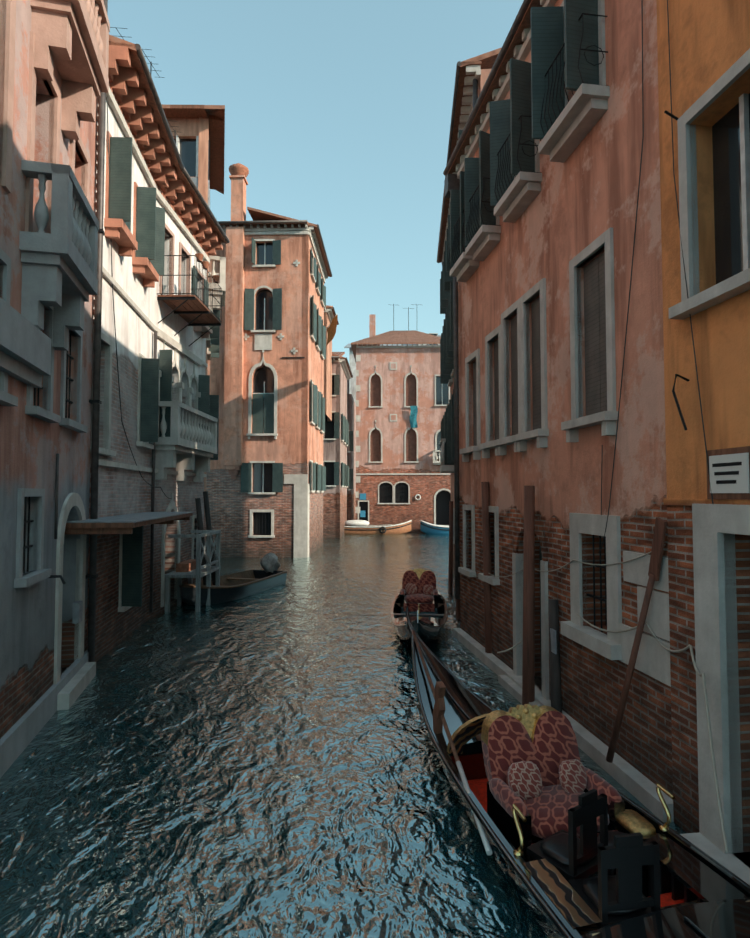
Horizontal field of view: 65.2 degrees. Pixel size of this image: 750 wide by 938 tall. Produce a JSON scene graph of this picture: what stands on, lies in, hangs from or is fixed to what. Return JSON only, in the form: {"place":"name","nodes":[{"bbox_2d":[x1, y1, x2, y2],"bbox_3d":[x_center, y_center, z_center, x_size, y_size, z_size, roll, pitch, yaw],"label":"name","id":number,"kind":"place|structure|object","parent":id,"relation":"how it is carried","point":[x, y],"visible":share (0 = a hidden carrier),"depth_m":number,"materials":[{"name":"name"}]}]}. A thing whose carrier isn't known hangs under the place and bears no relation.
{"place":"outdoors","nodes":[
{"label":"outdoors","id":0,"kind":"place"},
{"bbox_2d":[107,0,523,361],"label":"sky","id":1,"kind":"structure","parent":0,"point":[338,113],"materials":[{"name":"blue"}]},
{"bbox_2d":[0,533,686,937],"bbox_3d":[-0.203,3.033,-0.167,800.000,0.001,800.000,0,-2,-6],"label":"canal water","id":2,"kind":"structure","parent":0,"point":[262,765],"depth_m":6.10,"materials":[{"name":"teal liquid"}]},
{"bbox_2d":[0,0,109,777],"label":"building","id":3,"kind":"structure","parent":2,"relation":"on","point":[54,62],"depth_m":7.54,"materials":[{"name":"pink paint"}]},
{"bbox_2d":[65,27,229,661],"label":"white building","id":4,"kind":"structure","parent":2,"relation":"on","point":[164,237],"depth_m":13.27,"materials":[{"name":"paint"}]},
{"bbox_2d":[161,104,225,541],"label":"tall building","id":5,"kind":"structure","parent":2,"relation":"on","point":[200,130],"depth_m":19.09,"materials":[{"name":"paint"}]},
{"bbox_2d":[179,552,287,604],"bbox_3d":[-4.302,3.489,17.997,1.617,1.409,5.390,-1,-3,18],"label":"motor boat","id":6,"kind":"object","parent":2,"relation":"on","point":[238,585],"visible":0.81,"depth_m":17.93,"materials":[{"name":"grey wood"}]},
{"bbox_2d":[206,163,331,557],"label":"building","id":7,"kind":"structure","parent":2,"relation":"on","point":[266,482],"depth_m":28.23,"materials":[{"name":"paint"}]},
{"bbox_2d":[323,305,355,537],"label":"building","id":8,"kind":"structure","parent":2,"relation":"on","point":[339,464],"depth_m":40.30,"materials":[{"name":"paint"}]},
{"bbox_2d":[344,520,411,533],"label":"boat","id":9,"kind":"object","parent":2,"relation":"on","point":[357,527],"visible":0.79,"depth_m":43.88,"materials":[{"name":"brown wood"}]},
{"bbox_2d":[351,304,450,532],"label":"brick building","id":10,"kind":"structure","parent":2,"relation":"on","point":[402,397],"depth_m":46.13,"materials":[{"name":"paint"}]},
{"bbox_2d":[390,568,447,642],"bbox_3d":[1.064,3.156,14.170,1.360,1.214,7.224,0,-2,5],"label":"gondola","id":11,"kind":"object","parent":2,"relation":"on","point":[421,596],"visible":0.98,"depth_m":14.56,"materials":[{"name":"black paint"}]},
{"bbox_2d":[420,520,448,533],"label":"boat","id":12,"kind":"object","parent":2,"relation":"on","point":[427,528],"visible":0.4,"depth_m":43.87,"materials":[{"name":"blue wood"}]},
{"bbox_2d":[436,47,501,619],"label":"building","id":13,"kind":"structure","parent":2,"relation":"on","point":[472,75],"depth_m":17.98,"materials":[{"name":"paint"}]},
{"bbox_2d":[443,0,673,821],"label":"pink building","id":14,"kind":"structure","parent":2,"relation":"on","point":[551,172],"depth_m":7.47,"materials":[{"name":"paint"}]},
{"bbox_2d":[406,604,749,937],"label":"gondola","id":15,"kind":"object","parent":2,"relation":"on","point":[556,823],"visible":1,"depth_m":4.50,"materials":[{"name":"black paint"}]},
{"bbox_2d":[481,482,728,851],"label":"mooring poles","id":16,"kind":"object","parent":2,"relation":"in","point":[528,678],"visible":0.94,"depth_m":7.78,"materials":[{"name":"brown wood"}]},
{"bbox_2d":[656,0,749,884],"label":"orange building","id":17,"kind":"structure","parent":2,"relation":"on","point":[703,48],"depth_m":5.03,"materials":[{"name":"paint"}]},
{"bbox_2d":[344,307,440,403],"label":"building","id":18,"kind":"structure","parent":0,"point":[352,381],"depth_m":58.54,"materials":[{"name":"paint"}]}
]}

